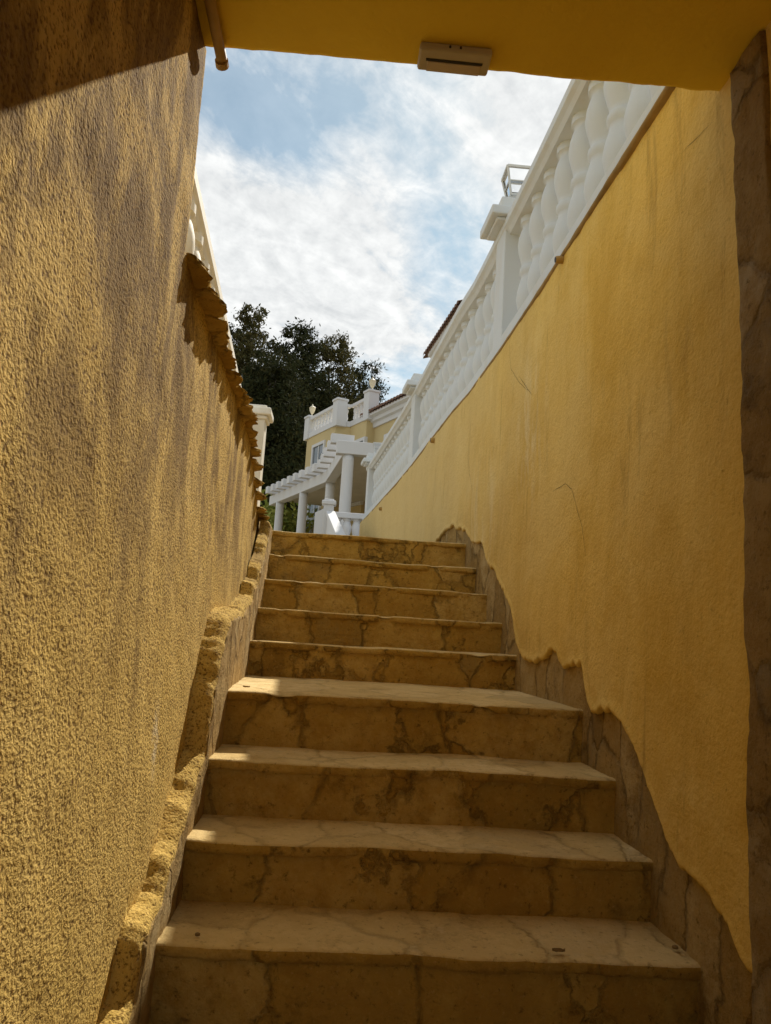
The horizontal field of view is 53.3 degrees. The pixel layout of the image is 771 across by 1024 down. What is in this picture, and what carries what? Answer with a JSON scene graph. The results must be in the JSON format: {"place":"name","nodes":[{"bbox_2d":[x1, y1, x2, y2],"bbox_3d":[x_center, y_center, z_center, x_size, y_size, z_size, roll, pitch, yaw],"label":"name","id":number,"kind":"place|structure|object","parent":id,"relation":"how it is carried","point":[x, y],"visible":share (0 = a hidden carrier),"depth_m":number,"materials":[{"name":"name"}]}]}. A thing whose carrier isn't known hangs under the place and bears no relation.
{"place":"outdoors","nodes":[
{"label":"outdoors","id":0,"kind":"place"},
{"bbox_2d":[373,442,381,452],"bbox_3d":[-0.118,-0.896,11.006,0.131,0.174,0.131,4,-9,-3],"label":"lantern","id":1,"kind":"object","parent":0,"point":[376,445],"visible":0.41,"depth_m":10.96,"materials":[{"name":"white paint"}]},
{"bbox_2d":[195,46,570,402],"label":"sky","id":2,"kind":"structure","parent":0,"point":[355,197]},
{"bbox_2d":[196,0,770,90],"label":"ceiling","id":3,"kind":"structure","parent":0,"point":[698,45],"depth_m":1.77,"materials":[{"name":"paint"}]},
{"bbox_2d":[204,0,228,70],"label":"conduit pipe","id":4,"kind":"object","parent":3,"relation":"attached to","point":[221,62],"visible":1,"depth_m":1.79,"materials":[{"name":"beige plastic"}]},
{"bbox_2d":[417,42,491,75],"bbox_3d":[0.165,-1.084,1.841,0.172,0.022,0.077,4,-9,-3],"label":"emergency light","id":5,"kind":"object","parent":3,"relation":"attached to","point":[453,59],"visible":1,"depth_m":1.83,"materials":[{"name":"white plastic"}]},
{"bbox_3d":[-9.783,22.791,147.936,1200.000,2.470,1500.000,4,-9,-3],"label":"ground","id":6,"kind":"structure","parent":0,"visible":0},
{"bbox_2d":[0,0,271,1023],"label":"retaining wall","id":7,"kind":"structure","parent":6,"relation":"on","point":[134,542],"depth_m":1.31,"materials":[{"name":"yellow paint"}]},
{"bbox_2d":[185,167,241,387],"bbox_3d":[-0.931,-0.693,3.906,0.245,0.810,3.896,4,-9,-6],"label":"balustrade","id":8,"kind":"object","parent":7,"relation":"on","point":[198,244],"visible":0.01,"depth_m":3.10,"materials":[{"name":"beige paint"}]},
{"bbox_2d":[228,322,252,368],"bbox_3d":[-7.811,-2.342,37.470,5.778,14.531,5.018,4,-9,-3],"label":"tree","id":9,"kind":"object","parent":6,"relation":"on","point":[232,331],"visible":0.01,"depth_m":38.21,"materials":[{"name":"green plant"}]},
{"bbox_2d":[249,404,273,506],"bbox_3d":[-1.061,-0.227,5.990,0.265,1.215,0.270,4,-9,-3],"label":"gate post","id":10,"kind":"object","parent":6,"relation":"on","point":[265,417],"visible":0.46,"depth_m":5.97,"materials":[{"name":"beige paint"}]},
{"bbox_2d":[231,302,303,478],"bbox_3d":[-6.588,-2.721,34.502,4.953,14.488,6.108,-4,-12,38],"label":"tree","id":11,"kind":"object","parent":6,"relation":"on","point":[254,336],"visible":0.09,"depth_m":34.83,"materials":[{"name":"green plant"}]},
{"bbox_2d":[240,334,328,524],"bbox_3d":[-5.060,-1.627,31.521,6.799,11.572,7.033,-1,-10,24],"label":"tree","id":12,"kind":"object","parent":6,"relation":"on","point":[284,392],"visible":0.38,"depth_m":31.10,"materials":[{"name":"green plant"}]},
{"bbox_2d":[260,489,320,532],"bbox_3d":[-3.224,1.190,22.763,2.886,4.238,3.368,9,-11,-31],"label":"shrub","id":13,"kind":"object","parent":6,"relation":"on","point":[287,526],"visible":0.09,"depth_m":22.30,"materials":[{"name":"green plant"}]},
{"bbox_2d":[256,317,351,509],"bbox_3d":[-4.912,-2.432,36.498,8.398,14.752,7.810,4,-9,-3],"label":"tree","id":14,"kind":"object","parent":6,"relation":"on","point":[308,352],"visible":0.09,"depth_m":36.77,"materials":[{"name":"green plant"}]},
{"bbox_2d":[265,433,374,532],"bbox_3d":[-0.378,0.746,18.681,4.033,3.398,7.804,7,-10,-19],"label":"pergola","id":15,"kind":"object","parent":6,"relation":"on","point":[337,472],"visible":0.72,"depth_m":18.17,"materials":[{"name":"white paint"}]},
{"bbox_2d":[302,329,364,459],"bbox_3d":[-2.805,-2.007,38.617,7.956,14.839,6.852,4,-9,-3],"label":"tree","id":16,"kind":"object","parent":6,"relation":"on","point":[341,358],"visible":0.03,"depth_m":38.92,"materials":[{"name":"green plant"}]},
{"bbox_2d":[314,499,363,535],"bbox_3d":[-0.641,0.441,10.685,1.025,1.438,3.553,2,-9,8],"label":"balustrade","id":17,"kind":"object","parent":6,"relation":"on","point":[328,519],"depth_m":11.30,"materials":[{"name":"white paint"}]},
{"bbox_2d":[333,360,389,403],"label":"tree","id":18,"kind":"object","parent":6,"relation":"on","point":[374,372],"visible":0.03,"depth_m":40.52,"materials":[{"name":"green plant"}]},
{"bbox_2d":[303,299,462,534],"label":"house","id":19,"kind":"structure","parent":6,"relation":"on","point":[373,420],"depth_m":21.93,"materials":[{"name":"paint"}]},
{"bbox_2d":[309,404,315,414],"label":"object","id":20,"kind":"object","parent":19,"relation":"on","point":[312,408],"visible":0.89,"depth_m":24.38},
{"bbox_2d":[306,440,325,520],"bbox_3d":[-2.083,-0.923,23.118,0.408,2.380,0.926,5,-9,-10],"label":"window","id":21,"kind":"structure","parent":19,"relation":"in","point":[318,448],"depth_m":23.22,"materials":[{"name":"white paint"}]},
{"bbox_2d":[351,436,367,506],"bbox_3d":[-0.847,-1.103,21.747,0.427,1.930,0.968,5,-9,-10],"label":"window","id":22,"kind":"structure","parent":19,"relation":"in","point":[364,439],"depth_m":21.47,"materials":[{"name":"white paint"}]},
{"bbox_2d":[369,377,375,388],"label":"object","id":23,"kind":"object","parent":19,"relation":"on","point":[372,381],"visible":0.91,"depth_m":21.73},
{"bbox_2d":[359,21,770,1023],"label":"retaining wall","id":24,"kind":"structure","parent":6,"relation":"on","point":[585,477],"depth_m":2.08,"materials":[{"name":"yellow paint"}]},
{"bbox_2d":[361,79,664,519],"bbox_3d":[0.477,-1.047,6.333,0.436,0.935,9.728,5,-9,-7],"label":"balustrade","id":25,"kind":"object","parent":24,"relation":"on","point":[533,225],"visible":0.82,"depth_m":4.15,"materials":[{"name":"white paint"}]},
{"bbox_2d":[501,164,530,197],"bbox_3d":[0.779,-1.902,4.548,0.167,0.221,0.167,4,-9,-3],"label":"lantern","id":26,"kind":"object","parent":25,"relation":"on","point":[513,177],"visible":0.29,"depth_m":4.50,"materials":[{"name":"white glass"}]},
{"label":"floor","id":27,"kind":"structure","parent":0,"visible":0},
{"bbox_2d":[149,530,700,1023],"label":"staircase","id":28,"kind":"structure","parent":27,"relation":"on","point":[409,810],"depth_m":2.06,"materials":[{"name":"stone"}]},
{"bbox_2d":[552,948,564,951],"bbox_3d":[0.389,0.983,1.726,0.030,0.009,0.014,4,-9,-3],"label":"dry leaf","id":29,"kind":"object","parent":28,"relation":"on","point":[558,949],"visible":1,"depth_m":1.73,"materials":[{"name":"brown plant"}]}
]}

